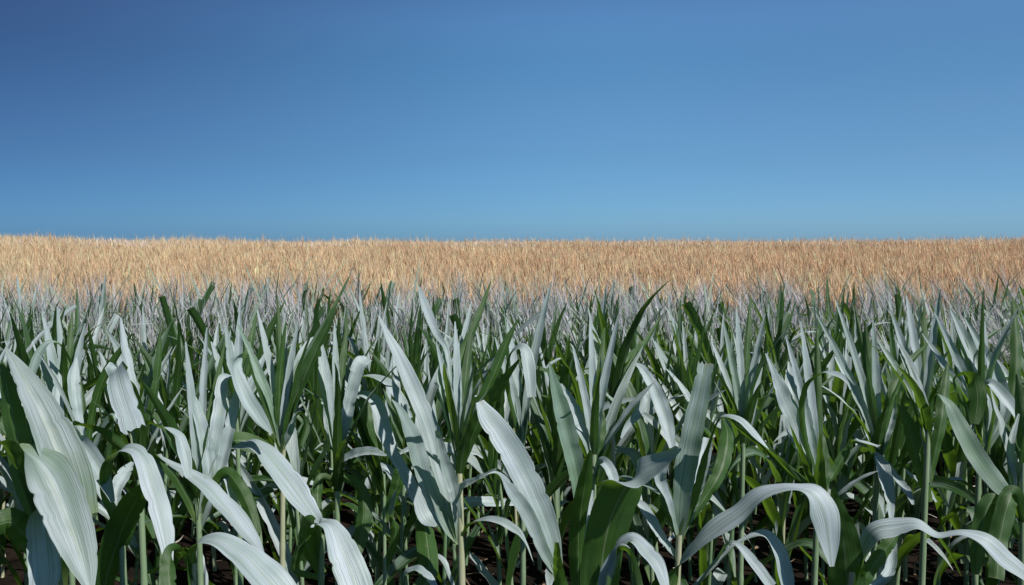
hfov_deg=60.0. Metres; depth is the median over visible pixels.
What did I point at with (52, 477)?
corn plant
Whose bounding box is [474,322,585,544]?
corn plant
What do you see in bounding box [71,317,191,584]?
corn plant
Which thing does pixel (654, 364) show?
corn plant
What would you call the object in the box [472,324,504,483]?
corn plant
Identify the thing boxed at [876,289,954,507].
corn plant
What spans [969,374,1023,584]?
corn plant
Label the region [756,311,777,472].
corn plant
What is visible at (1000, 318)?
corn plant
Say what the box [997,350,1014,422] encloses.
corn plant
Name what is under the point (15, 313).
corn plant
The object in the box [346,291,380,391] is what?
corn plant
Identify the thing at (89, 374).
corn plant
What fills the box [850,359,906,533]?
corn plant
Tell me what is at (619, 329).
corn plant
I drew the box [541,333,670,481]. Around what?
corn plant
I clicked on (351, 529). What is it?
corn plant
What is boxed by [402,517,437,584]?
corn plant
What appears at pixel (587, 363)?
corn plant
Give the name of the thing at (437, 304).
corn plant
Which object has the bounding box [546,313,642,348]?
corn plant
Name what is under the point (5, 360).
corn plant
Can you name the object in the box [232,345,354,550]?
corn plant
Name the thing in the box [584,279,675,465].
corn plant
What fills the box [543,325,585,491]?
corn plant
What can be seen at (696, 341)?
corn plant
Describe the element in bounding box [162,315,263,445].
corn plant
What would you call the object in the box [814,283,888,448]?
corn plant
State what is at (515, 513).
corn plant
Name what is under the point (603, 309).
corn plant
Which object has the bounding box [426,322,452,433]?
corn plant
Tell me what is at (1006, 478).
corn plant
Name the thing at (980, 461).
corn plant
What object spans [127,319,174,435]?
corn plant
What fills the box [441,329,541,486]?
corn plant
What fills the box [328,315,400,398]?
corn plant
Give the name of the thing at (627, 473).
corn plant
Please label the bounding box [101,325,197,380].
corn plant
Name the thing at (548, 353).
corn plant
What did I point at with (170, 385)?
corn plant
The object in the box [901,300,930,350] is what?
corn plant
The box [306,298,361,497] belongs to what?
corn plant
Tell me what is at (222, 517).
corn plant
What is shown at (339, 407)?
corn plant
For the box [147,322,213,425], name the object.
corn plant
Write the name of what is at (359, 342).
corn plant
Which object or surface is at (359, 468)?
corn plant
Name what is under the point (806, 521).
corn plant
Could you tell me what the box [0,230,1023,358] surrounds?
wheat
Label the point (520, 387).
corn plant
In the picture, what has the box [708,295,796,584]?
corn plant
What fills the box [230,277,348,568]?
corn plant
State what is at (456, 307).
corn plant
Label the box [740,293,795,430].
corn plant
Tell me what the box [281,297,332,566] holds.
corn plant
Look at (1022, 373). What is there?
corn plant
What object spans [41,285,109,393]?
corn plant
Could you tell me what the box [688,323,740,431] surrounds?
corn plant
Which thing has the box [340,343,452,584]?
corn plant
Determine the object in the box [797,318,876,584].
corn plant
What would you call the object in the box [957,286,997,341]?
corn plant
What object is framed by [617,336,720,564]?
corn plant
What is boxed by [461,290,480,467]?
corn plant
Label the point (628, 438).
corn plant
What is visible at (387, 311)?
corn plant
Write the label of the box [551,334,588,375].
corn plant
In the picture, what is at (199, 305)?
corn plant
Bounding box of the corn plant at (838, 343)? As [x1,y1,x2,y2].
[819,325,888,405]
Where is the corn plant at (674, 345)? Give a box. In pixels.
[641,333,716,434]
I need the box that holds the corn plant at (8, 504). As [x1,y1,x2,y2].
[0,325,33,508]
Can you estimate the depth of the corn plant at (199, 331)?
5.96 m
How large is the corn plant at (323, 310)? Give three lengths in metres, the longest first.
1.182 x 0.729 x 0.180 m
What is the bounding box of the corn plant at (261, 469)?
[212,321,268,499]
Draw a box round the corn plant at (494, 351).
[440,316,521,493]
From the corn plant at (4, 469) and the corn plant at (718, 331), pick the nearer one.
the corn plant at (4, 469)
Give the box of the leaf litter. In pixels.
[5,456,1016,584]
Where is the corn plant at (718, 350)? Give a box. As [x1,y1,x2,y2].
[702,320,733,464]
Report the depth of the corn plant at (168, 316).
4.80 m
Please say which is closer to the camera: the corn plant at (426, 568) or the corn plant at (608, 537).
the corn plant at (608, 537)
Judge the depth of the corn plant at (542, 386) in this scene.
5.19 m
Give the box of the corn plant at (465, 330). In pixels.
[350,301,540,584]
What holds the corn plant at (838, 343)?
on the ground
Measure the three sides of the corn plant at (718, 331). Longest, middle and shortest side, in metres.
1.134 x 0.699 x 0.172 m
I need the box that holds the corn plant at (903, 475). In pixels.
[851,316,1023,584]
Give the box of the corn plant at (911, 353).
[887,330,921,378]
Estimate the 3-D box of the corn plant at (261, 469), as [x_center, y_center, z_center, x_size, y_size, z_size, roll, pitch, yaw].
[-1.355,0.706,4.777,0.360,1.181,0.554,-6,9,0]
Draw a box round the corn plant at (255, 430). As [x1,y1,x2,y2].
[247,369,300,543]
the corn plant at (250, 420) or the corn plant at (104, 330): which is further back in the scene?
the corn plant at (104, 330)
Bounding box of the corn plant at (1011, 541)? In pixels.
[1010,376,1022,580]
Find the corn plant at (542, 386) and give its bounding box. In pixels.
[518,324,556,453]
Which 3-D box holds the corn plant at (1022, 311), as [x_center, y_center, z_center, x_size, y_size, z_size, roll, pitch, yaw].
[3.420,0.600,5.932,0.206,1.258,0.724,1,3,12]
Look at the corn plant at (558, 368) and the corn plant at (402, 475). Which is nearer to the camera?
the corn plant at (402, 475)
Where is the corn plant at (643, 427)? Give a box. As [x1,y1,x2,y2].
[576,340,752,584]
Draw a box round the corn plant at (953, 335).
[906,298,1022,546]
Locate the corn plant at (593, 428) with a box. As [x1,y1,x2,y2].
[548,313,654,584]
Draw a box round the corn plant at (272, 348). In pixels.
[252,304,275,370]
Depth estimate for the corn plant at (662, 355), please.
4.50 m
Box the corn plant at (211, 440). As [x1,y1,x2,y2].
[140,327,263,584]
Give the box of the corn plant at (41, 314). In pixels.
[33,300,59,330]
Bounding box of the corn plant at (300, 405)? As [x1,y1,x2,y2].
[256,305,304,569]
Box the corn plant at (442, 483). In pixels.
[378,281,534,584]
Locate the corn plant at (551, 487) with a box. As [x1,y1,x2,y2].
[399,356,584,584]
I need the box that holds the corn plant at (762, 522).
[710,344,800,581]
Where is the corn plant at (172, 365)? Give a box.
[164,346,174,499]
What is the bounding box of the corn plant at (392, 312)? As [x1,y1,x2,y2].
[377,292,427,331]
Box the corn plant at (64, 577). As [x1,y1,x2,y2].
[0,304,116,584]
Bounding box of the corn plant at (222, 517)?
[194,329,225,521]
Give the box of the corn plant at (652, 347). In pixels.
[647,310,664,378]
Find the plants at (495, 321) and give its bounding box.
[0,258,1023,442]
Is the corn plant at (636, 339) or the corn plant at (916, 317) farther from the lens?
the corn plant at (916, 317)
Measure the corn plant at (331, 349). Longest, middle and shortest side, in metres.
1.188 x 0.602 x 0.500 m
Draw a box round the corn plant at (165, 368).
[128,344,175,436]
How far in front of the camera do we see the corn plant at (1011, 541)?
3.45 m
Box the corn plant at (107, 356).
[84,332,137,467]
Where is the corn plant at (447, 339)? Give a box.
[407,290,479,436]
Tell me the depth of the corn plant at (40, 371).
4.12 m
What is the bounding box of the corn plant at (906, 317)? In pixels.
[880,304,932,343]
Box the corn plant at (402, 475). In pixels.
[304,374,436,584]
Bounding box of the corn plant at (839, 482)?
[744,360,910,584]
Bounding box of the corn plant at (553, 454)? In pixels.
[507,324,659,584]
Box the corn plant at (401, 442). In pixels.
[310,329,495,584]
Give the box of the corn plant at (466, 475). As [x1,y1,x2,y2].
[448,332,532,565]
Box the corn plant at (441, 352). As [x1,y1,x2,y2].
[381,314,446,435]
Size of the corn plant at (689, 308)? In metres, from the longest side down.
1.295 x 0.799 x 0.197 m
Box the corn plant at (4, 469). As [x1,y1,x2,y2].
[0,336,140,584]
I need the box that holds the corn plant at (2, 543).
[0,337,12,564]
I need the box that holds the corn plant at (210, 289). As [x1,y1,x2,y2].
[156,284,216,406]
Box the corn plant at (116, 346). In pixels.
[105,328,205,584]
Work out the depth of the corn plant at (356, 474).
3.74 m
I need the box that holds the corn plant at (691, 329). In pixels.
[672,290,717,359]
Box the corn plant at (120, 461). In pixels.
[98,340,128,494]
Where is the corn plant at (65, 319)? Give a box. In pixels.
[2,311,132,346]
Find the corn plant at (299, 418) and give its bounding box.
[296,334,331,524]
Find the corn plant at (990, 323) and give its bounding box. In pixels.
[927,311,1020,351]
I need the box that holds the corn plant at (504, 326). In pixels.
[476,308,525,430]
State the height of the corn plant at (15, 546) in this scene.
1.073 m
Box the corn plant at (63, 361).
[29,306,108,584]
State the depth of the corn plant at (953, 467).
3.62 m
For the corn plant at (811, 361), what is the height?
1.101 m
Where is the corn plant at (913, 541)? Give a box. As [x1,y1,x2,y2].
[798,355,974,584]
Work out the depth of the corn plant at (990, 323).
5.21 m
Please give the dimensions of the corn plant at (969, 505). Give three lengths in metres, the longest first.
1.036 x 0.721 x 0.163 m
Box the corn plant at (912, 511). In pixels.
[851,382,934,580]
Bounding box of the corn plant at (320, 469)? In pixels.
[250,348,410,525]
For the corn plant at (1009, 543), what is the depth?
4.54 m
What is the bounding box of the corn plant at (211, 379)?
[150,308,263,570]
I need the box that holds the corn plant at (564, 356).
[525,313,582,480]
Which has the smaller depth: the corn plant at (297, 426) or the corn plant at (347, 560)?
the corn plant at (347, 560)
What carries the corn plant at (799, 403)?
on the ground
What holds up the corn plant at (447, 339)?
on the ground
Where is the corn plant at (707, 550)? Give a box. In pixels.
[663,434,739,584]
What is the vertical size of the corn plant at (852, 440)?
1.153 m
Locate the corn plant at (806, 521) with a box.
[684,299,871,539]
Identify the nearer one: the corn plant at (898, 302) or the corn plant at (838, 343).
the corn plant at (838, 343)
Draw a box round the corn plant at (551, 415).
[476,365,616,584]
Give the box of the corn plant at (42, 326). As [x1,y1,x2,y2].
[33,304,65,357]
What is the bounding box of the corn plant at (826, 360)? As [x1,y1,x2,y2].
[756,344,839,580]
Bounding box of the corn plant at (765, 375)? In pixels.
[742,312,792,513]
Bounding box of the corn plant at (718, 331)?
[713,326,765,493]
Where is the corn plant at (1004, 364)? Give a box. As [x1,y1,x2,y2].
[1002,312,1023,368]
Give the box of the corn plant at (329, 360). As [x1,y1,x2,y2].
[328,312,348,487]
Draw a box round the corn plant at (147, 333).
[129,299,183,350]
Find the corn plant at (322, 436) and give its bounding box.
[292,326,331,467]
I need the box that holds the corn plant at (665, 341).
[625,321,693,373]
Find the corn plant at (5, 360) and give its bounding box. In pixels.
[0,344,12,455]
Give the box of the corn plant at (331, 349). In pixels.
[318,317,350,440]
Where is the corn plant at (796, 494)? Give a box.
[770,340,826,580]
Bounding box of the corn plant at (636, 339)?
[618,326,649,477]
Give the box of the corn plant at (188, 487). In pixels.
[135,356,208,538]
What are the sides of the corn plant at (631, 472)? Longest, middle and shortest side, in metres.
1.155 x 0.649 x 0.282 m
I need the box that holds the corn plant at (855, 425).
[823,316,934,538]
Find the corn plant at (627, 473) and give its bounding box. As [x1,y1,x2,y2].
[625,366,650,481]
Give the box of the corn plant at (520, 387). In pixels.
[495,281,551,584]
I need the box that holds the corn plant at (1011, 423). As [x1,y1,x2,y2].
[940,364,1013,584]
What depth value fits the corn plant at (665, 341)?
5.90 m
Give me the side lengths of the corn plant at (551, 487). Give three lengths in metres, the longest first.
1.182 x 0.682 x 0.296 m
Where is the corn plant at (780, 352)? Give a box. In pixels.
[764,333,785,380]
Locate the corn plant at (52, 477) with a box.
[0,348,98,584]
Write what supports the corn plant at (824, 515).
on the ground
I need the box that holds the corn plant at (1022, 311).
[1005,288,1023,322]
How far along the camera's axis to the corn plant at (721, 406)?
4.04 m
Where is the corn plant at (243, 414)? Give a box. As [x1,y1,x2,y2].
[211,305,290,584]
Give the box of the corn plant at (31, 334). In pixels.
[1,299,83,374]
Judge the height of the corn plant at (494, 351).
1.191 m
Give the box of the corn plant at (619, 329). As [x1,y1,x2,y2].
[572,308,656,394]
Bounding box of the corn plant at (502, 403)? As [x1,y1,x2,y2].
[418,342,547,584]
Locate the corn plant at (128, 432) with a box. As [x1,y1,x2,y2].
[90,335,207,553]
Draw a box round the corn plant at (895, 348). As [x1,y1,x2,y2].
[881,305,911,571]
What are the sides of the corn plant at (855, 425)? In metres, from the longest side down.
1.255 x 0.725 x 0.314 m
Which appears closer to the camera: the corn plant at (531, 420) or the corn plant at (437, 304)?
the corn plant at (531, 420)
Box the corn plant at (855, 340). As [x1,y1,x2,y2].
[814,319,889,436]
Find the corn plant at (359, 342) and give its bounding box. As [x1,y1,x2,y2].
[326,329,369,474]
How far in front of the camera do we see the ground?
4.36 m
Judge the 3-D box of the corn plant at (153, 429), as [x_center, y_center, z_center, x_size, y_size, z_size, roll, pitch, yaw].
[-1.458,0.762,3.639,0.759,1.200,0.563,2,4,33]
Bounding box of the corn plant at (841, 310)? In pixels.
[784,294,879,402]
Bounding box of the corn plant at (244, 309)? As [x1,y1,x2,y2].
[210,287,263,395]
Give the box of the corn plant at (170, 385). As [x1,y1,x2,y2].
[155,334,190,573]
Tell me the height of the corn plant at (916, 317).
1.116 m
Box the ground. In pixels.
[0,242,1017,584]
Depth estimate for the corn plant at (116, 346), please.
3.63 m
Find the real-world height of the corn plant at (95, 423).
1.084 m
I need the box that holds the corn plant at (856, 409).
[854,318,901,490]
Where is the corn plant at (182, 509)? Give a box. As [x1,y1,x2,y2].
[97,393,199,584]
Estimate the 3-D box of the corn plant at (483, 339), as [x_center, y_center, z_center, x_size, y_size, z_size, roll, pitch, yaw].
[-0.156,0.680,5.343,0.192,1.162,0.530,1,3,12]
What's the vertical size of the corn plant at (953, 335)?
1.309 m
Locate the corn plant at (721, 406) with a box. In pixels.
[712,319,755,580]
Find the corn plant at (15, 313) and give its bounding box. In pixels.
[0,295,27,328]
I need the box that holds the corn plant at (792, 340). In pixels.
[734,286,818,483]
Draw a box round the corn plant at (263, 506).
[232,378,403,584]
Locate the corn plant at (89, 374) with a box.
[80,331,114,526]
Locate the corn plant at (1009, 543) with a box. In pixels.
[1008,343,1023,547]
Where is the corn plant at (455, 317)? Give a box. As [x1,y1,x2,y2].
[443,313,531,535]
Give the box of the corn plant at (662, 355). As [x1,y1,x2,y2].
[646,316,761,429]
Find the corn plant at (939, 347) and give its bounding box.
[928,325,962,490]
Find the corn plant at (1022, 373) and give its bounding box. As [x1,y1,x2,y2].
[1021,355,1023,378]
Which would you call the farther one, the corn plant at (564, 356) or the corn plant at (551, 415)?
the corn plant at (564, 356)
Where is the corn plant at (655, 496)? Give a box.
[570,320,687,578]
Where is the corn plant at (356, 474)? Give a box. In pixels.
[306,366,415,583]
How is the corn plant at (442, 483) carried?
on the ground
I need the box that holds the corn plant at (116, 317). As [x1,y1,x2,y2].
[86,313,119,359]
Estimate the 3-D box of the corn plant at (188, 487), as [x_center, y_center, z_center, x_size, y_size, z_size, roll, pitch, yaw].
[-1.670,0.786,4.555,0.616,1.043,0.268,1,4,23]
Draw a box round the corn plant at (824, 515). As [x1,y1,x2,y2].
[659,483,839,584]
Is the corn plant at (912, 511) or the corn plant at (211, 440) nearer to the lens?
the corn plant at (211, 440)
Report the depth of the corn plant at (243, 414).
2.95 m
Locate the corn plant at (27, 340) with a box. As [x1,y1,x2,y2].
[0,288,111,375]
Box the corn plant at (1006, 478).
[933,375,1019,584]
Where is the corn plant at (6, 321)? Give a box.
[0,299,59,361]
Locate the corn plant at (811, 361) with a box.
[775,328,822,407]
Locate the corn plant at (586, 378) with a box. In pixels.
[528,353,645,446]
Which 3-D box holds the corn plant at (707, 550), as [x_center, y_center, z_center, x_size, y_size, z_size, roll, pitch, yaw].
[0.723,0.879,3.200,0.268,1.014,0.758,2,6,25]
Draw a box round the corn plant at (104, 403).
[44,319,155,522]
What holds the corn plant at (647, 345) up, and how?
on the ground
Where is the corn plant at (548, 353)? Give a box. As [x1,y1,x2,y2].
[508,295,588,470]
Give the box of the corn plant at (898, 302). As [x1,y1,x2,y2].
[881,283,931,329]
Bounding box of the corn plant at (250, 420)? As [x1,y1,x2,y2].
[198,301,314,544]
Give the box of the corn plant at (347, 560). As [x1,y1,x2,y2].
[291,515,372,584]
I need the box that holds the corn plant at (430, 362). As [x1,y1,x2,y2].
[380,324,479,427]
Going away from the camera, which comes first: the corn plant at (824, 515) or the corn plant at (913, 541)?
the corn plant at (824, 515)
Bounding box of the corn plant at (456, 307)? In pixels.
[451,297,460,335]
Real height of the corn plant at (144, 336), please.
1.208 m
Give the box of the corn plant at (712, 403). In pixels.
[658,327,752,584]
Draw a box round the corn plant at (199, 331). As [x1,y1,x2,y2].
[184,294,232,378]
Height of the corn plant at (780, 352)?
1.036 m
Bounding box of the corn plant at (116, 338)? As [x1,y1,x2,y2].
[81,315,125,450]
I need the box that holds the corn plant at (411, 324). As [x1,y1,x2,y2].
[389,301,430,515]
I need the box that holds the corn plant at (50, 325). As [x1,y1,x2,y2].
[0,304,75,506]
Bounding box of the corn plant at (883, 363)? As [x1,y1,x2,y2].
[852,334,910,523]
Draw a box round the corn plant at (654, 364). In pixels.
[637,299,710,433]
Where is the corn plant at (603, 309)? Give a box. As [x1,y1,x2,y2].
[546,285,620,381]
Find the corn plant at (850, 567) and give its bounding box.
[828,487,1023,584]
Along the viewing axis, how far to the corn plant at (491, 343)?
4.90 m
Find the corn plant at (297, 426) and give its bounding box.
[274,337,324,477]
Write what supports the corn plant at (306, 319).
on the ground
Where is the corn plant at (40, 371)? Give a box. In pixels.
[34,328,117,447]
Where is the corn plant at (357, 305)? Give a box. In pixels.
[350,288,396,353]
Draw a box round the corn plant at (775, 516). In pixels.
[708,370,860,584]
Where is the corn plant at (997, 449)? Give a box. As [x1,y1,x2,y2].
[894,416,1018,584]
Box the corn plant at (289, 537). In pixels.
[194,414,341,582]
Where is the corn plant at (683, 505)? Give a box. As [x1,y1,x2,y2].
[637,361,800,584]
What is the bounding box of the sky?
[0,0,1023,241]
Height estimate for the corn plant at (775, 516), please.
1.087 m
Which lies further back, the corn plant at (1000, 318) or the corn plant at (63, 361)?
the corn plant at (1000, 318)
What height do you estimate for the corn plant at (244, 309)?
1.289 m
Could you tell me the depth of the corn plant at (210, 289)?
5.71 m
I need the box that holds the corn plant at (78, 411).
[37,333,132,515]
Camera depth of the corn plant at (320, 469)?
3.79 m
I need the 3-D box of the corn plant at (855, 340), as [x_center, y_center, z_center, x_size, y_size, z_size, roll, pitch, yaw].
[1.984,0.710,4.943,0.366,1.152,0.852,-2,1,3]
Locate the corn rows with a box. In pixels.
[0,270,1023,566]
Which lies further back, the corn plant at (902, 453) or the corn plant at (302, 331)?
the corn plant at (302, 331)
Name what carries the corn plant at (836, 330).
on the ground
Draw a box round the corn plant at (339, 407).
[312,317,417,584]
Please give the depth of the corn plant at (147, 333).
5.62 m
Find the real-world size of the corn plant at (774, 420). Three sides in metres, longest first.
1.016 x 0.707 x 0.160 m
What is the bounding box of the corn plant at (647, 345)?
[623,311,665,386]
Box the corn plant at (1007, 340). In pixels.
[988,298,1022,463]
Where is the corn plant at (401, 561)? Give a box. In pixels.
[374,366,513,584]
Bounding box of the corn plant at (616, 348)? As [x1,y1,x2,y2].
[593,295,632,366]
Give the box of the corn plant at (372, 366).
[324,292,415,533]
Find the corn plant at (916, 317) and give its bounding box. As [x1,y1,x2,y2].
[915,313,949,385]
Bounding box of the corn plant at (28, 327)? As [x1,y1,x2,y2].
[9,301,41,347]
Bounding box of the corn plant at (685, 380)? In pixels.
[638,310,720,580]
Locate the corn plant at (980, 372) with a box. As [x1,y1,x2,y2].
[922,296,1021,584]
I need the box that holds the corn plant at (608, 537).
[580,448,680,584]
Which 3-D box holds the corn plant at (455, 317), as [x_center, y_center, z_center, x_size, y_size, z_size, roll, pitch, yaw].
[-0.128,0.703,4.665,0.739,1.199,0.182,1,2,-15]
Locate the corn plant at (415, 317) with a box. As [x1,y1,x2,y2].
[355,303,444,384]
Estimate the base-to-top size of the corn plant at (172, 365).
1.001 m
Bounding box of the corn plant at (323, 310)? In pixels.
[268,307,325,355]
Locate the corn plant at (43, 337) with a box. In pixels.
[7,314,129,439]
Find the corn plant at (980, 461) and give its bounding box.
[867,338,1007,584]
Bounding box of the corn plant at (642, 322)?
[639,316,646,332]
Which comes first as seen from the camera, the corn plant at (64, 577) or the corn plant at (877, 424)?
the corn plant at (877, 424)
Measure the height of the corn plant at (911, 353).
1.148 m
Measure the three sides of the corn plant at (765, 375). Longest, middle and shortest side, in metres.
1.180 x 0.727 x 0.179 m
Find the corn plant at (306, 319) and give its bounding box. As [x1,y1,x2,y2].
[270,299,330,345]
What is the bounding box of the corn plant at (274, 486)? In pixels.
[130,403,322,584]
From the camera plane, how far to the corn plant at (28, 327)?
5.23 m
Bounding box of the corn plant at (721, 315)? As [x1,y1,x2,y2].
[718,301,744,457]
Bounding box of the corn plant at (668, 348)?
[655,322,690,367]
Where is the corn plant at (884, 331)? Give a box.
[872,300,895,366]
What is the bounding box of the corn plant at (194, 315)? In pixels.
[187,307,270,435]
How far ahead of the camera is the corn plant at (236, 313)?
4.06 m
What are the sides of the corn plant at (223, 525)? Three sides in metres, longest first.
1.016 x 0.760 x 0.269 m
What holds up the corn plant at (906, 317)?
on the ground
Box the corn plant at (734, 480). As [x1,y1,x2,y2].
[642,301,845,584]
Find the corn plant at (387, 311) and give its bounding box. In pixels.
[380,281,407,376]
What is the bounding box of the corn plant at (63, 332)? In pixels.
[36,312,100,348]
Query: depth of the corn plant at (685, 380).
3.98 m
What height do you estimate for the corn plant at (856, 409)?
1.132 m
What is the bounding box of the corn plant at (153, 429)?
[92,337,255,543]
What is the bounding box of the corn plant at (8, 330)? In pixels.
[0,301,32,501]
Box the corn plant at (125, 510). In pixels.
[94,443,174,584]
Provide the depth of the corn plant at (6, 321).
5.43 m
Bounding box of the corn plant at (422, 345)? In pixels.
[397,315,434,352]
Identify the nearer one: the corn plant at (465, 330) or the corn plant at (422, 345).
the corn plant at (465, 330)
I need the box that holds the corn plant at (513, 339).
[500,305,527,416]
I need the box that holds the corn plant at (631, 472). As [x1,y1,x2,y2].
[583,365,692,584]
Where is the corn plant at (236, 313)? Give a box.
[181,299,323,436]
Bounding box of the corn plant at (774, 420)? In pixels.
[715,352,777,507]
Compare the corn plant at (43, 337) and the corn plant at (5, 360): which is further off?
the corn plant at (43, 337)
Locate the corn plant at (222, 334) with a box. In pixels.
[193,311,275,410]
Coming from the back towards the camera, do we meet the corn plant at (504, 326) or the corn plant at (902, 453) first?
the corn plant at (504, 326)
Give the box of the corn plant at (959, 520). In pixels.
[905,337,1023,584]
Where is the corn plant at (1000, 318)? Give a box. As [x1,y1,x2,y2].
[988,314,1004,342]
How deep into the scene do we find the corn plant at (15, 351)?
4.67 m
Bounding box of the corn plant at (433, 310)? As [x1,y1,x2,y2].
[413,294,477,366]
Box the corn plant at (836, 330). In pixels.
[811,301,854,387]
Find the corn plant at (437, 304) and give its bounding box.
[391,297,443,368]
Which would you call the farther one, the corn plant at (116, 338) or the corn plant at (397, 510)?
the corn plant at (116, 338)
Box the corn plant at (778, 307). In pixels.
[717,284,791,349]
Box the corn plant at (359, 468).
[315,418,371,566]
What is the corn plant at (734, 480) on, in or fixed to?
on the ground
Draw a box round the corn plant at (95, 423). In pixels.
[80,328,108,523]
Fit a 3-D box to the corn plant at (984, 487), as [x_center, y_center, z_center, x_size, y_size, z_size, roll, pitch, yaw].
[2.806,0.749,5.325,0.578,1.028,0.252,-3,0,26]
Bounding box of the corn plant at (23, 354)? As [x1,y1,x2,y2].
[0,307,137,531]
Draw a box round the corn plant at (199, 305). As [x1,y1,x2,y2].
[149,295,227,415]
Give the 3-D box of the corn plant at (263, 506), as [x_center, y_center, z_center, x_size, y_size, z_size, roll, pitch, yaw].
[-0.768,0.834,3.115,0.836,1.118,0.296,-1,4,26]
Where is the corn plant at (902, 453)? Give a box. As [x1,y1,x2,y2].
[851,350,954,584]
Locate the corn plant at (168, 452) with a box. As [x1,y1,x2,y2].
[121,320,251,584]
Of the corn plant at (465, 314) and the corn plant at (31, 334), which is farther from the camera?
the corn plant at (465, 314)
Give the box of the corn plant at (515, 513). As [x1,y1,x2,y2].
[481,312,552,567]
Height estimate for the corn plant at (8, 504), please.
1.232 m
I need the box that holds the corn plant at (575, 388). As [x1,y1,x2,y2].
[548,324,637,495]
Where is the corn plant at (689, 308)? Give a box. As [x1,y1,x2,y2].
[662,301,778,487]
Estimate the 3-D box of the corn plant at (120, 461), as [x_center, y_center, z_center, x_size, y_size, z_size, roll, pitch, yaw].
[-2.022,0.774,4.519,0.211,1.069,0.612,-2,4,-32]
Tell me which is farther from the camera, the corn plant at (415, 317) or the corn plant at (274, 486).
the corn plant at (415, 317)
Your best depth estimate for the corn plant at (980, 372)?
2.48 m
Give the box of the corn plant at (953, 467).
[929,302,1010,584]
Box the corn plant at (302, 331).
[264,310,351,466]
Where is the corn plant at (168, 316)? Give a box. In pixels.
[130,279,221,455]
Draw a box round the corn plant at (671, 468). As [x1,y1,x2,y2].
[640,336,709,542]
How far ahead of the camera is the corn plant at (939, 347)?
4.86 m
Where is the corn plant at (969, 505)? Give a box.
[968,340,999,506]
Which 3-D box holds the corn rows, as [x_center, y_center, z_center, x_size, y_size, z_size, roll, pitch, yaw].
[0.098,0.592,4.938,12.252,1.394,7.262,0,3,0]
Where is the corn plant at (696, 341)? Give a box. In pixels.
[665,297,742,363]
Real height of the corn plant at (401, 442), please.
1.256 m
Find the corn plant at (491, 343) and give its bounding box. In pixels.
[439,310,523,513]
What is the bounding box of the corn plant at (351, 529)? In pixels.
[304,355,463,582]
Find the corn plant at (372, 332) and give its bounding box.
[341,301,382,405]
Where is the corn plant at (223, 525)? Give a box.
[180,386,270,584]
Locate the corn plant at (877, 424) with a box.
[816,299,936,580]
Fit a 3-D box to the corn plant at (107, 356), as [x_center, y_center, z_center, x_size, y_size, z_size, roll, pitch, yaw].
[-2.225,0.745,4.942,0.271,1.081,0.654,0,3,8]
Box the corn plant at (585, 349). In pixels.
[564,295,611,457]
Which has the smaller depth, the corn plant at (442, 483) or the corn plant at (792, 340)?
the corn plant at (442, 483)
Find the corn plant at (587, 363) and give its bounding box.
[523,327,600,473]
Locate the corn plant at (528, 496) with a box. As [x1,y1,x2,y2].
[476,400,567,584]
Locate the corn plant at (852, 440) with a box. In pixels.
[826,334,886,492]
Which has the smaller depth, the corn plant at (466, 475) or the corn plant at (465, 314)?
the corn plant at (466, 475)
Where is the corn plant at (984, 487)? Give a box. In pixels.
[982,344,1005,495]
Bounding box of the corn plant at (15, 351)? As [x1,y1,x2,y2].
[1,316,27,507]
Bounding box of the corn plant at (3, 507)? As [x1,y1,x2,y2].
[0,370,13,577]
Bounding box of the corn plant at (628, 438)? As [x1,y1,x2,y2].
[521,338,685,571]
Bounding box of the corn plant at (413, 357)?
[361,305,431,540]
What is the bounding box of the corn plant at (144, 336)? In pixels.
[88,306,165,378]
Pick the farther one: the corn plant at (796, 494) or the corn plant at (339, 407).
the corn plant at (796, 494)
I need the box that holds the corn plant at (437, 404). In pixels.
[392,338,451,486]
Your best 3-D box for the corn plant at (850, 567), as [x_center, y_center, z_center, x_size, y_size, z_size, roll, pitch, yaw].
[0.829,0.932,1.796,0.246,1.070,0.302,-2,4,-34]
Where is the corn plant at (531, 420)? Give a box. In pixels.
[472,325,588,464]
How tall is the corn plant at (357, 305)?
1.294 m
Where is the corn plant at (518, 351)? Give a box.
[510,318,525,442]
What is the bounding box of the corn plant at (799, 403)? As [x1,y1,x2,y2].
[727,321,876,584]
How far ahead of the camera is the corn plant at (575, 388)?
3.26 m
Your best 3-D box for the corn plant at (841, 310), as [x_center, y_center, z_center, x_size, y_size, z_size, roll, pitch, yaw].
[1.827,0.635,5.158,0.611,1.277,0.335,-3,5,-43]
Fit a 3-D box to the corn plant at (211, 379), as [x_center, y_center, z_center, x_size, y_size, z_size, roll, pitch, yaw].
[-1.384,0.700,4.052,0.860,1.278,0.316,0,3,1]
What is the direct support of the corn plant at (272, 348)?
on the ground
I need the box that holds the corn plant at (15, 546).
[0,385,105,584]
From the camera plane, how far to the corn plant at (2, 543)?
3.62 m
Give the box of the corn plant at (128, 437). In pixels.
[113,328,129,441]
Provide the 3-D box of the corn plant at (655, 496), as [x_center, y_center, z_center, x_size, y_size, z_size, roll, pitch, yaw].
[0.547,0.732,3.735,0.314,1.255,0.725,-6,1,-21]
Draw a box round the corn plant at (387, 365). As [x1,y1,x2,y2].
[350,351,426,561]
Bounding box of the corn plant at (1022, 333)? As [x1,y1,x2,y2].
[988,326,1023,351]
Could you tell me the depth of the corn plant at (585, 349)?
5.40 m
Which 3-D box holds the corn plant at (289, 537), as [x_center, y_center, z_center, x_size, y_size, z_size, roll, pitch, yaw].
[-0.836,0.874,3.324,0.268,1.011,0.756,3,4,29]
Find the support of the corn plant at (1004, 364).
on the ground
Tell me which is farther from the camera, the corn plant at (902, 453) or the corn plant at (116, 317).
the corn plant at (116, 317)
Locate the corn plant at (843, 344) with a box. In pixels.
[797,319,848,415]
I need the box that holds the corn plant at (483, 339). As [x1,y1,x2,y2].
[473,320,503,362]
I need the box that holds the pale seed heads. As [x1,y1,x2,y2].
[2,235,1023,250]
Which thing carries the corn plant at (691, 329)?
on the ground
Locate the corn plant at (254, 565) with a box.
[159,532,295,584]

